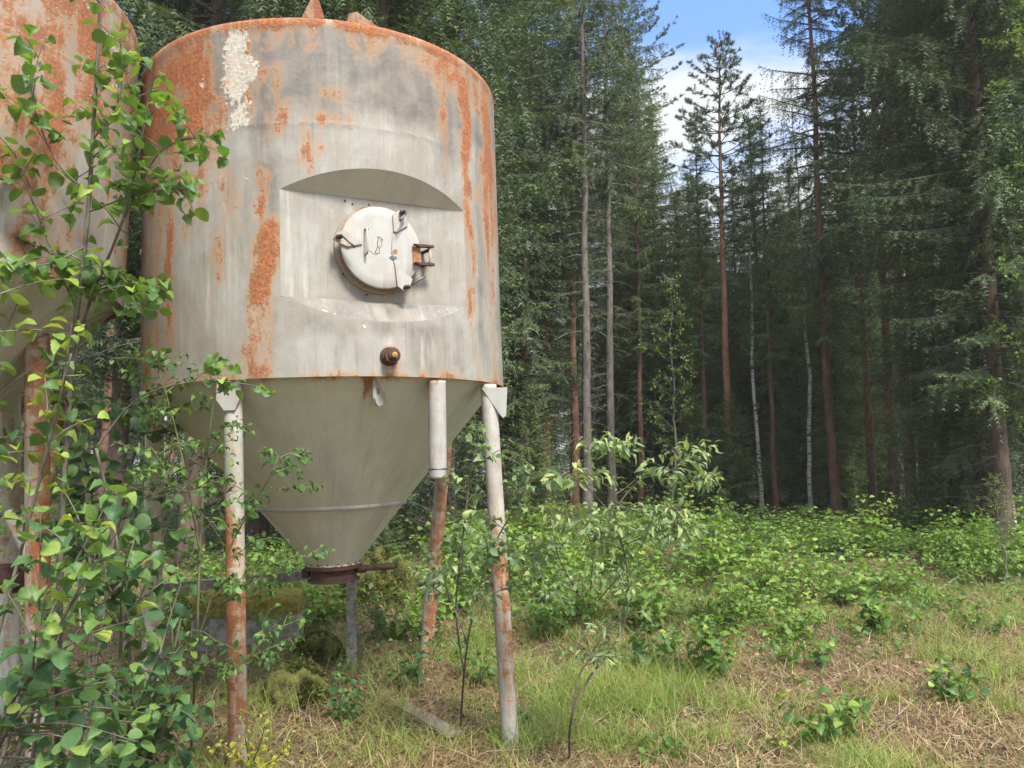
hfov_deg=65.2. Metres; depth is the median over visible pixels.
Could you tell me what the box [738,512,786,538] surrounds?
raspberry bush
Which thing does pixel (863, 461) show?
spruce tree
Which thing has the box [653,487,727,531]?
raspberry bush
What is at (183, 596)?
raspberry bush
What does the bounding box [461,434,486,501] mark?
spruce tree
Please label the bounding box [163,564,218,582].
raspberry bush
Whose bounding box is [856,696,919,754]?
fallen stick
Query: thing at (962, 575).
fallen stick
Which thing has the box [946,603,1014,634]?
leafy plant
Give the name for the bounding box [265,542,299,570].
raspberry bush
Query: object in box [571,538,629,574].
raspberry bush
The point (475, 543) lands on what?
raspberry bush
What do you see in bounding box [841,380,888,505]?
spruce tree
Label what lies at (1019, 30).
birch tree
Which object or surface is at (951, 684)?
leafy plant
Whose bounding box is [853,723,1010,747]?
fallen stick
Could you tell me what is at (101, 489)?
pine tree
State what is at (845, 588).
raspberry bush
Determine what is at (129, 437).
spruce tree
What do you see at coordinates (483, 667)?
leafy plant
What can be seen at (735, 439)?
spruce tree
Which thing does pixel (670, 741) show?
leafy plant
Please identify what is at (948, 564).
raspberry bush
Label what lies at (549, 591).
willow bush
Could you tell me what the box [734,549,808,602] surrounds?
raspberry bush
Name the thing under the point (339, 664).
leafy plant
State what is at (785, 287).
spruce tree
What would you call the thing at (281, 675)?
mossy rock
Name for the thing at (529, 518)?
raspberry bush
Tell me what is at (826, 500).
spruce tree
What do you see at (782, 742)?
leafy plant
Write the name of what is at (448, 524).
raspberry bush
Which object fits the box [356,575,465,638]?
raspberry bush
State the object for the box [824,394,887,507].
spruce tree
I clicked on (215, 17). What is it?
spruce tree
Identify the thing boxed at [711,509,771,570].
raspberry bush
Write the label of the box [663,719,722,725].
fallen stick
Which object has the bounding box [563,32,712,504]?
spruce tree
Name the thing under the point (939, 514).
raspberry bush
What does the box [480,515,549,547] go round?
raspberry bush
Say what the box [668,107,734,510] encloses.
spruce tree
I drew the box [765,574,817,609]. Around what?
raspberry bush
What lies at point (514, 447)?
spruce tree
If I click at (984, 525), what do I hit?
raspberry bush
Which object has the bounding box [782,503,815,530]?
raspberry bush
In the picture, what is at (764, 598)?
leafy plant
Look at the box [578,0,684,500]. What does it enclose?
pine tree
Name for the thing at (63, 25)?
silo tank
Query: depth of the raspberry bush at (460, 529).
13.22 m
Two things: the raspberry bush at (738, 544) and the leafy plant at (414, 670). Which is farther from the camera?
the raspberry bush at (738, 544)
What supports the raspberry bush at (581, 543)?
on the ground at (524, 646)
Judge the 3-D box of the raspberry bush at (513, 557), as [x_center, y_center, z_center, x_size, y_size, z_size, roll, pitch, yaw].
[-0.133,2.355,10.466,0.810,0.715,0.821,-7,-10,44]
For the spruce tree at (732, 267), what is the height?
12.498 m
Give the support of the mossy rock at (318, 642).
on the ground at (524, 646)
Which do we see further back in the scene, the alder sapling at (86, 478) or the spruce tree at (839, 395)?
the spruce tree at (839, 395)
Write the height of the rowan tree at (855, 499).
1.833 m
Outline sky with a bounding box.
[90,0,1011,476]
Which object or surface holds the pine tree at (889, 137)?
on the ground at (524, 646)
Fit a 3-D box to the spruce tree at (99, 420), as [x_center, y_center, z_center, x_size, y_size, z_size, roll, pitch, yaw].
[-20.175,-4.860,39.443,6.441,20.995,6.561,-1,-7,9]
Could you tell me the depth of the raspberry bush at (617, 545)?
12.25 m
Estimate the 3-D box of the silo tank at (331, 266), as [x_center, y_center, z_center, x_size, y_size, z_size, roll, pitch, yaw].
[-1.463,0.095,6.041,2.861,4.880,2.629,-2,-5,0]
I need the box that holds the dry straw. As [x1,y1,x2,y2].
[0,568,1023,767]
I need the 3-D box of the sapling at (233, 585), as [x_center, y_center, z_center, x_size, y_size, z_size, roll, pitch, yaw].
[-1.784,1.036,4.380,1.574,2.534,0.971,-6,-9,41]
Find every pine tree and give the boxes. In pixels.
[68,398,80,491]
[91,325,114,499]
[164,413,169,481]
[166,412,174,491]
[496,0,598,509]
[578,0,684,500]
[663,29,781,512]
[799,51,907,509]
[804,0,939,514]
[812,0,940,525]
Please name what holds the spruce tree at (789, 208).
on the ground at (524, 646)
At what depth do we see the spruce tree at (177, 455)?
70.93 m
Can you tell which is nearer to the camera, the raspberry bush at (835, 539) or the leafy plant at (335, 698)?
the leafy plant at (335, 698)
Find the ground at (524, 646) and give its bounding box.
[0,476,1023,767]
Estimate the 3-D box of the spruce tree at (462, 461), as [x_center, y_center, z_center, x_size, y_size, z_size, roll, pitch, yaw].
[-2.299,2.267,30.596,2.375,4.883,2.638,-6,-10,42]
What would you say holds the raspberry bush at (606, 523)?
on the ground at (524, 646)
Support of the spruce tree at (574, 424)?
on the ground at (524, 646)
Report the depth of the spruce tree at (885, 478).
29.84 m
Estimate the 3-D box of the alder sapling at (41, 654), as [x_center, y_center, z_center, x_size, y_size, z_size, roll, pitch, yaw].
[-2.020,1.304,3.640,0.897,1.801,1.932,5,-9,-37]
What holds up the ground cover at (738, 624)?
on the ground at (524, 646)
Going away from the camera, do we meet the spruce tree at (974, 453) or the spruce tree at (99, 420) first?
the spruce tree at (974, 453)
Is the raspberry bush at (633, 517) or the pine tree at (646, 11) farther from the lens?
the pine tree at (646, 11)
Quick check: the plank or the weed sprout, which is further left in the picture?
the weed sprout
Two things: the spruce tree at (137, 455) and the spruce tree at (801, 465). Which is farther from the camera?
the spruce tree at (137, 455)
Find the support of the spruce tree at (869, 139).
on the ground at (524, 646)
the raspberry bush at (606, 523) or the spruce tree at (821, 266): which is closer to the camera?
the raspberry bush at (606, 523)
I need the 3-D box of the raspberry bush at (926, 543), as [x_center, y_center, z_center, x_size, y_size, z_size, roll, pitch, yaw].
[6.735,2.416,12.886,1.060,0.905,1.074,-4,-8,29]
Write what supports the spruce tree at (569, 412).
on the ground at (524, 646)
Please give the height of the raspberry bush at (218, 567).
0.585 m
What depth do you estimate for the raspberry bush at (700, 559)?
10.74 m
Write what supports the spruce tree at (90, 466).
on the ground at (524, 646)
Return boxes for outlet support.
[163,570,356,670]
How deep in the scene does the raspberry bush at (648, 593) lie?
8.02 m
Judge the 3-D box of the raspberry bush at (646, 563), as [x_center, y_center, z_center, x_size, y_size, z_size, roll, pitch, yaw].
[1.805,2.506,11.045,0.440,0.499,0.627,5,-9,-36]
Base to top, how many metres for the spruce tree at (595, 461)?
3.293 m
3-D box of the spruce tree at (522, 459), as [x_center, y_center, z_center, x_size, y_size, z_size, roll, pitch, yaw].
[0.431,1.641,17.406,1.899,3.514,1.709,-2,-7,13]
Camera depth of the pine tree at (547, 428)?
23.00 m
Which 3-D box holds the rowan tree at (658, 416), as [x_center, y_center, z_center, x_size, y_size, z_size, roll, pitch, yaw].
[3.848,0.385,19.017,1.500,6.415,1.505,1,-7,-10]
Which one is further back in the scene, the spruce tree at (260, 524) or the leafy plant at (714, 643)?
the spruce tree at (260, 524)
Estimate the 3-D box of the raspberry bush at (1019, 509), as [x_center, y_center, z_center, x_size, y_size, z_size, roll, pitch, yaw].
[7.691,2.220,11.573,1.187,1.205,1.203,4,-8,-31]
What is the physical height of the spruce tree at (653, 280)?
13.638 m
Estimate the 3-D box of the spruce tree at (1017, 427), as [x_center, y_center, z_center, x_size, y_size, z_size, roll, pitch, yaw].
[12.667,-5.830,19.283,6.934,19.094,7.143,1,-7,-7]
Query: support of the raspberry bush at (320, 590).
on the ground at (524, 646)
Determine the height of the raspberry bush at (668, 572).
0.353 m
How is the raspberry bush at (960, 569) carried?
on the ground at (524, 646)
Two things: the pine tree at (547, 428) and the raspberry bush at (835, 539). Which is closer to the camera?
the raspberry bush at (835, 539)
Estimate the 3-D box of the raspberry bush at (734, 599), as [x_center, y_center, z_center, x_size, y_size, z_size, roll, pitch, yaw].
[2.155,2.106,8.184,0.938,0.854,0.950,-4,-8,27]
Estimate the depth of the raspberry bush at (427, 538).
12.31 m
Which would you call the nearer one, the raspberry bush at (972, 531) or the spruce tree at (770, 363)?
the raspberry bush at (972, 531)
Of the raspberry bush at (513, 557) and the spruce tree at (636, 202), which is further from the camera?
the spruce tree at (636, 202)
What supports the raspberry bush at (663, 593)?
on the ground at (524, 646)
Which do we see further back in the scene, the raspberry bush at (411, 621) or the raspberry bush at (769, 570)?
the raspberry bush at (769, 570)
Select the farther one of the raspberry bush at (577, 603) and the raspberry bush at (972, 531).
the raspberry bush at (972, 531)
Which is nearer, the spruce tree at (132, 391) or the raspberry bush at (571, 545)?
the raspberry bush at (571, 545)
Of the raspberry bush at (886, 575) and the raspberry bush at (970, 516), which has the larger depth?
the raspberry bush at (970, 516)
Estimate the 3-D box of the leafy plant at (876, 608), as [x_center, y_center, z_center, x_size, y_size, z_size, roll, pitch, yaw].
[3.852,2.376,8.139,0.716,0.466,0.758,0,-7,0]
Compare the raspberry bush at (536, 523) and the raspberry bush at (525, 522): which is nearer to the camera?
the raspberry bush at (536, 523)
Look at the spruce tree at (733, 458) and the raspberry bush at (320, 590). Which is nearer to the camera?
the raspberry bush at (320, 590)
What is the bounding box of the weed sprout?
[205,709,295,767]
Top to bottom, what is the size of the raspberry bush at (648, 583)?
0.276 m
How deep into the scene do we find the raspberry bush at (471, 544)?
10.41 m
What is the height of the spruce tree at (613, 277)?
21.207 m
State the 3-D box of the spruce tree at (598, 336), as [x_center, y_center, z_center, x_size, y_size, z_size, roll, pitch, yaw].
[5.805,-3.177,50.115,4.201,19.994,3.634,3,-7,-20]
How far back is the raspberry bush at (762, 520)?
16.94 m
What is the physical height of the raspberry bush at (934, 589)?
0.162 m
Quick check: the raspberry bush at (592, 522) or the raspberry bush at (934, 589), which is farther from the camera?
the raspberry bush at (592, 522)
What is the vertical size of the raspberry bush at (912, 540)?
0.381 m
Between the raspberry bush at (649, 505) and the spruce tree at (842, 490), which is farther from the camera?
the spruce tree at (842, 490)
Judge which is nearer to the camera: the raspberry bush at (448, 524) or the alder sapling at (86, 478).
the alder sapling at (86, 478)
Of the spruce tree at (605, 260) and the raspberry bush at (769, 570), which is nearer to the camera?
the raspberry bush at (769, 570)
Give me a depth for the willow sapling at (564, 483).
4.58 m
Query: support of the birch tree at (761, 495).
on the ground at (524, 646)
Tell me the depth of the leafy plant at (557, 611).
7.75 m
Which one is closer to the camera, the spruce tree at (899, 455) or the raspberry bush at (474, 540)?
the raspberry bush at (474, 540)
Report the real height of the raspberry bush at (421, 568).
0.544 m
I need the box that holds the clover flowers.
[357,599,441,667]
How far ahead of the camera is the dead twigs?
6.64 m
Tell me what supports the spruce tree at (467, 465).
on the ground at (524, 646)
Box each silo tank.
[0,0,139,766]
[141,0,518,767]
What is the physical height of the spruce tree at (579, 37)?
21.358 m
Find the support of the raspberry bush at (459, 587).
on the ground at (524, 646)
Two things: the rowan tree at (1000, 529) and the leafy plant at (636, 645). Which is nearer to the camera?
the leafy plant at (636, 645)
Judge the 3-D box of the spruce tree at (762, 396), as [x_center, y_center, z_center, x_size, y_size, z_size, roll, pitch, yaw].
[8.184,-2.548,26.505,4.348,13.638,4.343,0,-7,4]
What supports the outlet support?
on the ground at (524, 646)
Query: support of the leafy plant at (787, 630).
on the ground at (524, 646)
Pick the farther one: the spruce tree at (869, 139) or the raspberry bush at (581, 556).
the spruce tree at (869, 139)
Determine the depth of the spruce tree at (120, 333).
13.36 m
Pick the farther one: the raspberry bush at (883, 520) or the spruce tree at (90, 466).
the spruce tree at (90, 466)
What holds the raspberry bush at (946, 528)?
on the ground at (524, 646)
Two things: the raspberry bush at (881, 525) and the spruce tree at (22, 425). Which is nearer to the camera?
the raspberry bush at (881, 525)
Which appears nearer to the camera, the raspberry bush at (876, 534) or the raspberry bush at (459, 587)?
the raspberry bush at (459, 587)
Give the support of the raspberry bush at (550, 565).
on the ground at (524, 646)
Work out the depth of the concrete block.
7.55 m
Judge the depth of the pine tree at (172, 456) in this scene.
42.92 m
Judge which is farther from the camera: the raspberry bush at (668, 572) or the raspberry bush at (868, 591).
the raspberry bush at (668, 572)
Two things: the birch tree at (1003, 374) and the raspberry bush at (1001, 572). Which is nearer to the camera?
the raspberry bush at (1001, 572)
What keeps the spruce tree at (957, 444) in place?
on the ground at (524, 646)
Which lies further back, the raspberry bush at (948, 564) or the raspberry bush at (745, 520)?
the raspberry bush at (745, 520)
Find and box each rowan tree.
[639,272,698,509]
[712,488,740,543]
[839,454,870,528]
[974,473,1023,592]
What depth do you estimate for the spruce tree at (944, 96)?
14.89 m
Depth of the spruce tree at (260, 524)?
14.50 m
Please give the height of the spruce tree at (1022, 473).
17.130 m
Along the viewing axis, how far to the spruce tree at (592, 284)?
42.84 m
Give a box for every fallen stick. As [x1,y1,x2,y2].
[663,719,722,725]
[719,698,785,753]
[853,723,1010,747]
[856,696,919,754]
[935,562,1018,590]
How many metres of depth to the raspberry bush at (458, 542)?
11.74 m
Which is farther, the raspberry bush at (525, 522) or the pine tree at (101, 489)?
the pine tree at (101, 489)
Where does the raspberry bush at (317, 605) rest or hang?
on the ground at (524, 646)
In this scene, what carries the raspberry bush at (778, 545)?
on the ground at (524, 646)
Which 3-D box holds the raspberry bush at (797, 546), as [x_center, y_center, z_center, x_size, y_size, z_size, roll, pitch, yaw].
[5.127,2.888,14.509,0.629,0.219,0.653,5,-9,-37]
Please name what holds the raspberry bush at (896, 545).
on the ground at (524, 646)
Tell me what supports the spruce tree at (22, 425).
on the ground at (524, 646)
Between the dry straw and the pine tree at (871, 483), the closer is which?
the dry straw
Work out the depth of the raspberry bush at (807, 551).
9.96 m
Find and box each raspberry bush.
[162,568,220,611]
[162,598,191,631]
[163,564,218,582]
[188,546,252,578]
[194,552,257,573]
[245,542,305,587]
[262,581,318,599]
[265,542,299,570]
[267,580,370,626]
[303,584,337,598]
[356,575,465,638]
[393,549,455,571]
[404,509,488,567]
[414,518,482,568]
[422,544,490,614]
[441,539,484,581]
[442,567,476,604]
[443,515,485,551]
[445,508,488,540]
[446,506,489,571]
[449,520,479,554]
[464,534,517,566]
[465,552,491,584]
[466,526,565,587]
[470,510,522,540]
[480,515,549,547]
[486,537,532,580]
[505,509,563,550]
[507,508,544,532]
[507,528,608,588]
[510,532,610,603]
[510,555,603,628]
[513,497,565,531]
[514,530,585,562]
[536,533,579,577]
[548,530,591,553]
[555,545,597,573]
[557,586,622,616]
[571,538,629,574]
[574,511,628,537]
[574,513,627,553]
[578,565,625,581]
[593,518,636,567]
[602,533,695,632]
[605,511,648,526]
[605,568,673,588]
[608,572,688,623]
[612,515,676,570]
[616,505,643,526]
[626,547,665,582]
[631,525,650,545]
[638,495,677,533]
[638,557,708,581]
[651,513,734,588]
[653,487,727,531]
[668,492,751,559]
[678,546,769,629]
[683,590,729,615]
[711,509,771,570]
[712,527,817,592]
[712,591,774,612]
[714,531,751,553]
[717,575,786,623]
[721,501,771,532]
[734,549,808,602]
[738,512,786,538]
[745,530,802,558]
[755,590,825,636]
[757,511,795,531]
[759,520,812,540]
[760,504,822,538]
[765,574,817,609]
[769,526,854,598]
[775,537,804,548]
[781,597,834,624]
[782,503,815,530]
[782,553,885,603]
[799,532,840,552]
[801,521,852,550]
[806,506,888,559]
[806,508,857,535]
[808,523,863,546]
[823,491,901,554]
[841,548,926,595]
[845,522,900,547]
[852,586,883,598]
[865,529,926,557]
[869,520,894,529]
[877,540,914,553]
[887,496,964,531]
[893,493,933,528]
[894,505,965,557]
[894,529,927,549]
[900,584,947,609]
[907,584,939,600]
[914,525,970,540]
[916,584,952,596]
[918,500,959,528]
[920,546,996,577]
[921,530,970,565]
[933,524,966,533]
[936,512,1023,562]
[937,554,981,583]
[945,515,1004,570]
[948,531,1023,581]
[949,502,991,527]
[955,502,984,522]
[958,518,1021,549]
[969,512,1023,558]
[982,495,1023,563]
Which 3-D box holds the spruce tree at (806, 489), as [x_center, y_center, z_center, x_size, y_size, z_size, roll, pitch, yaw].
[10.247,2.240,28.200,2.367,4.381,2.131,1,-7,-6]
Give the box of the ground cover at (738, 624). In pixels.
[20,480,1023,730]
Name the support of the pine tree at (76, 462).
on the ground at (524, 646)
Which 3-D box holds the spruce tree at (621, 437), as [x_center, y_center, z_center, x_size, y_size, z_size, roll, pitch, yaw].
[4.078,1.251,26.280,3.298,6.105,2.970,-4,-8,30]
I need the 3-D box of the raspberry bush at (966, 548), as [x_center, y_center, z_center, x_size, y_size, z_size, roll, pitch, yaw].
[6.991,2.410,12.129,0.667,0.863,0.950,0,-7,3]
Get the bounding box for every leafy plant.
[271,645,356,687]
[313,667,378,727]
[358,627,442,688]
[361,594,403,639]
[447,632,497,686]
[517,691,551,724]
[522,597,574,639]
[619,623,691,673]
[624,730,685,762]
[666,614,748,679]
[709,580,784,616]
[736,727,810,753]
[758,632,842,671]
[760,622,810,650]
[773,679,871,744]
[847,590,931,636]
[920,653,999,703]
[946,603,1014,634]
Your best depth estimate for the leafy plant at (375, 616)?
7.64 m
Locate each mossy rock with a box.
[260,657,332,711]
[283,630,346,669]
[339,544,425,608]
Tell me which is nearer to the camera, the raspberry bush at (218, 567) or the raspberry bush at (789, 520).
the raspberry bush at (218, 567)
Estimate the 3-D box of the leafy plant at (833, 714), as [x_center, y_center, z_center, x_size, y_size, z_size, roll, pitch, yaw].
[2.109,2.194,5.316,0.604,0.402,0.670,0,-7,0]
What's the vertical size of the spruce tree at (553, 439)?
19.094 m
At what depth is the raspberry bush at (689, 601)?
8.75 m
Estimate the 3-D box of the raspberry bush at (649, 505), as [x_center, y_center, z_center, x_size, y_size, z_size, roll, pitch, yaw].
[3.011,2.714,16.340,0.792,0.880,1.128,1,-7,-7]
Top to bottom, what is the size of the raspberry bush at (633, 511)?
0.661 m
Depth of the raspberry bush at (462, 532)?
13.68 m
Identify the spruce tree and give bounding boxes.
[21,326,116,503]
[22,0,286,559]
[55,320,140,492]
[55,422,98,483]
[61,327,106,484]
[77,0,408,569]
[89,326,144,472]
[90,235,144,430]
[92,325,168,485]
[105,0,392,550]
[164,416,185,480]
[221,0,553,551]
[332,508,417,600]
[340,0,600,539]
[414,41,511,511]
[455,421,502,495]
[455,429,482,499]
[456,9,603,505]
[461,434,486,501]
[468,31,561,490]
[474,0,623,511]
[480,283,565,490]
[481,383,569,528]
[515,0,656,515]
[527,0,623,513]
[534,320,570,480]
[549,166,605,467]
[551,23,617,499]
[551,408,592,498]
[554,0,668,514]
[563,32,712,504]
[563,409,606,505]
[580,190,613,487]
[588,65,656,494]
[591,237,664,438]
[592,149,646,320]
[593,337,674,504]
[593,409,624,499]
[596,99,715,507]
[599,52,673,510]
[628,189,736,506]
[643,169,734,492]
[657,174,760,505]
[664,393,744,518]
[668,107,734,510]
[693,176,783,501]
[696,112,820,504]
[701,391,768,517]
[707,362,769,506]
[732,96,805,515]
[738,193,842,504]
[746,162,851,491]
[748,0,886,517]
[755,353,850,509]
[777,191,882,507]
[778,100,932,504]
[783,398,821,503]
[793,197,860,489]
[805,0,1023,547]
[811,0,955,521]
[812,386,829,503]
[816,0,1023,533]
[816,158,927,504]
[818,387,846,504]
[824,387,887,506]
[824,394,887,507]
[832,1,956,509]
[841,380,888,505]
[843,140,948,436]
[877,389,903,498]
[879,2,1023,503]
[890,331,1023,528]
[898,342,1018,502]
[952,395,974,508]
[1006,419,1023,476]
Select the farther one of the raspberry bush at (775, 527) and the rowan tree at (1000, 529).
the raspberry bush at (775, 527)
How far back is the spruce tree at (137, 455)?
52.08 m
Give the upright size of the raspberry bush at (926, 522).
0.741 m
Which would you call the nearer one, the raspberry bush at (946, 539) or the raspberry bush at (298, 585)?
the raspberry bush at (298, 585)
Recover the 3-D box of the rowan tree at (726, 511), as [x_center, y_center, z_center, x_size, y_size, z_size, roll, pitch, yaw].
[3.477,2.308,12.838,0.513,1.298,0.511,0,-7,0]
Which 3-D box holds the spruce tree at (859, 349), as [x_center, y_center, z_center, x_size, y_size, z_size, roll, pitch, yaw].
[11.439,-2.965,27.651,5.060,14.754,4.911,-1,-7,7]
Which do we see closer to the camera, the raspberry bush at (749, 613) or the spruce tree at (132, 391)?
the raspberry bush at (749, 613)
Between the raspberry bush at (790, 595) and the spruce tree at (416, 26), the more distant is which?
the spruce tree at (416, 26)
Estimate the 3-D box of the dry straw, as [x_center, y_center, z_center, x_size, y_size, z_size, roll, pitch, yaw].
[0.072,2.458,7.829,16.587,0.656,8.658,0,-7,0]
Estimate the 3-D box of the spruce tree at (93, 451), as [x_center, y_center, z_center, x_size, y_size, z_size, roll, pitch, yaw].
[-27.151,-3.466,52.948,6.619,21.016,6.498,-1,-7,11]
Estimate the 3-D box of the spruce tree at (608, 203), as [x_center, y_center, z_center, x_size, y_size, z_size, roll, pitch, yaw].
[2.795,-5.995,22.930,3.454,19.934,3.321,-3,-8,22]
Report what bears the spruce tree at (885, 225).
on the ground at (524, 646)
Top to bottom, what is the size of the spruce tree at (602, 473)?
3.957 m
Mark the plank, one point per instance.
(452, 732)
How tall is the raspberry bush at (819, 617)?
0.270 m
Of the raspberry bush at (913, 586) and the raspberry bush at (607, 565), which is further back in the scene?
the raspberry bush at (607, 565)
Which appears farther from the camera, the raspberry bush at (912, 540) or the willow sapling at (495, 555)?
the raspberry bush at (912, 540)
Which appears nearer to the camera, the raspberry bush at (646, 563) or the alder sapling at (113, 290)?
the alder sapling at (113, 290)
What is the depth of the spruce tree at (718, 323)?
26.00 m
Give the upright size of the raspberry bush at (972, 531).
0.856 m
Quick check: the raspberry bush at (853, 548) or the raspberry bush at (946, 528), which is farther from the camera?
the raspberry bush at (946, 528)
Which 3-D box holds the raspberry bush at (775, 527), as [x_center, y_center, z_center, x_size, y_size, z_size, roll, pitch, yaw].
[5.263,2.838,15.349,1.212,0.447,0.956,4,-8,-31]
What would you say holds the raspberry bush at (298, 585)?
on the ground at (524, 646)
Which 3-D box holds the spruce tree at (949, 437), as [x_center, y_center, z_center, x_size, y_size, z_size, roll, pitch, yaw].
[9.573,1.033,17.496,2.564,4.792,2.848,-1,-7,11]
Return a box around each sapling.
[0,0,229,745]
[0,268,109,633]
[0,473,164,767]
[50,385,194,743]
[61,564,214,767]
[94,352,276,765]
[109,341,335,751]
[405,424,562,728]
[535,428,724,758]
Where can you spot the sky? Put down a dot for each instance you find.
(696, 19)
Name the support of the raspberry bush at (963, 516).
on the ground at (524, 646)
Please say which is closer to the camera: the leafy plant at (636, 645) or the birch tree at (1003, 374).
the leafy plant at (636, 645)
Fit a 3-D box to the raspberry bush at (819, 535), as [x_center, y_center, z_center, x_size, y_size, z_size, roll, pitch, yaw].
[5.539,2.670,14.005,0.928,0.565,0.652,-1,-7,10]
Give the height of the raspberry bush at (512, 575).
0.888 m
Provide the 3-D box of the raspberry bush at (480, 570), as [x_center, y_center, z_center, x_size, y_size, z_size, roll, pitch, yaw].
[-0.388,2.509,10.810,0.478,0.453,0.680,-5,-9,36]
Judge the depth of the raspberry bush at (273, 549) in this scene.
9.94 m
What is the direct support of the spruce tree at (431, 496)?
on the ground at (524, 646)
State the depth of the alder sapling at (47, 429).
3.86 m
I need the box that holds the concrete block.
[188,586,306,651]
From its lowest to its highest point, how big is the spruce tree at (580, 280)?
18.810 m
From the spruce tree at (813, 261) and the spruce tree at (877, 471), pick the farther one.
the spruce tree at (813, 261)
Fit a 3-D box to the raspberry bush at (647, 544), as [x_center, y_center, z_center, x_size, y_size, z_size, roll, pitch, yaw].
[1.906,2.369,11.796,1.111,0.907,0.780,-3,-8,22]
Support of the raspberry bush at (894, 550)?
on the ground at (524, 646)
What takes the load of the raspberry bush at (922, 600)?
on the ground at (524, 646)
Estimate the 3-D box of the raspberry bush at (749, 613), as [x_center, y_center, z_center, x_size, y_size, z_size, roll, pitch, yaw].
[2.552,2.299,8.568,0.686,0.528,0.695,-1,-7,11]
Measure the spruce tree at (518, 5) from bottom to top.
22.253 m
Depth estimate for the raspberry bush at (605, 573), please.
11.14 m
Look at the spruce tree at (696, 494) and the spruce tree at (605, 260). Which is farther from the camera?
the spruce tree at (605, 260)
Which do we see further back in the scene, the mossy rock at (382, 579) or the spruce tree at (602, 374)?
the spruce tree at (602, 374)
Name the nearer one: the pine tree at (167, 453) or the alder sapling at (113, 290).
the alder sapling at (113, 290)
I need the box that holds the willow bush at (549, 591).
[516,500,672,614]
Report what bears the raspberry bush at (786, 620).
on the ground at (524, 646)
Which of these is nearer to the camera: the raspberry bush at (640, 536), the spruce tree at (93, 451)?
the raspberry bush at (640, 536)
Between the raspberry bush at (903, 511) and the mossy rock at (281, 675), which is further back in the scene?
the raspberry bush at (903, 511)
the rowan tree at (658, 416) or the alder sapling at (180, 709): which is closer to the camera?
the alder sapling at (180, 709)
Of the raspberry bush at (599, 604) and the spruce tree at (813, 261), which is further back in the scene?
the spruce tree at (813, 261)
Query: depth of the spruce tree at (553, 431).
51.75 m
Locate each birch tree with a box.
[725,82,779,512]
[774,75,827,512]
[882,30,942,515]
[949,0,1023,435]
[966,198,1016,523]
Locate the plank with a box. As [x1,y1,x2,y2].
[388,700,462,737]
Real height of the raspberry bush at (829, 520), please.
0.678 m
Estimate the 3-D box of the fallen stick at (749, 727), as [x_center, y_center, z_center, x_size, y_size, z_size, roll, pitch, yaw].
[1.684,2.350,5.533,0.033,0.101,1.216,-6,-9,38]
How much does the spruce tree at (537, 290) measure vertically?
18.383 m
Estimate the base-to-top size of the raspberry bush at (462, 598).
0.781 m
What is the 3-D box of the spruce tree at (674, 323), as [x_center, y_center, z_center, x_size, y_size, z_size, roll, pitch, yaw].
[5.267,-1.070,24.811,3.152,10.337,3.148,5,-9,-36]
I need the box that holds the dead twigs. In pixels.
[17,522,1023,767]
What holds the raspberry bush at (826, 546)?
on the ground at (524, 646)
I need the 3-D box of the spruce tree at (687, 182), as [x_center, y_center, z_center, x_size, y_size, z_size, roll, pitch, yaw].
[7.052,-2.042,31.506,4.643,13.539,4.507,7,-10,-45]
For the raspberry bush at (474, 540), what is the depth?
11.61 m
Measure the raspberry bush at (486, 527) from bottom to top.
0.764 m
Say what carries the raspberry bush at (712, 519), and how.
on the ground at (524, 646)
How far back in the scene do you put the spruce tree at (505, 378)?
27.34 m
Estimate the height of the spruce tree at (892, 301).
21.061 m
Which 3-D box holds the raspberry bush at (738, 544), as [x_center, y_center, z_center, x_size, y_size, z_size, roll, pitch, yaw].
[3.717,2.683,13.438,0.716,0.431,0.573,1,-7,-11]
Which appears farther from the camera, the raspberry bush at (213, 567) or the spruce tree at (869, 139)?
the spruce tree at (869, 139)
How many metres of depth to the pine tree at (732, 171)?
22.15 m
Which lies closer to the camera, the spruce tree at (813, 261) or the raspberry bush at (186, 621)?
the raspberry bush at (186, 621)
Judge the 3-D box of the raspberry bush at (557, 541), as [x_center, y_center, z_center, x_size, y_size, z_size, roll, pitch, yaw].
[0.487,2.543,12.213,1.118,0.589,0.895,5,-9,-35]
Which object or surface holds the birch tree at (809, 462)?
on the ground at (524, 646)
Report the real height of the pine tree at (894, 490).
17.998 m
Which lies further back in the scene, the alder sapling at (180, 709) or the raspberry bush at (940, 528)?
the raspberry bush at (940, 528)
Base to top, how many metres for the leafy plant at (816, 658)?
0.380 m
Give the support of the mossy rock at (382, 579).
on the ground at (524, 646)
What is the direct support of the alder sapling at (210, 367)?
on the ground at (524, 646)
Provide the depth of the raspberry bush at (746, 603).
9.02 m
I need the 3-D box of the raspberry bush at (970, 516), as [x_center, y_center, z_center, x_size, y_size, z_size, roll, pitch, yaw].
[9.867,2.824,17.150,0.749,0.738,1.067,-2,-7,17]

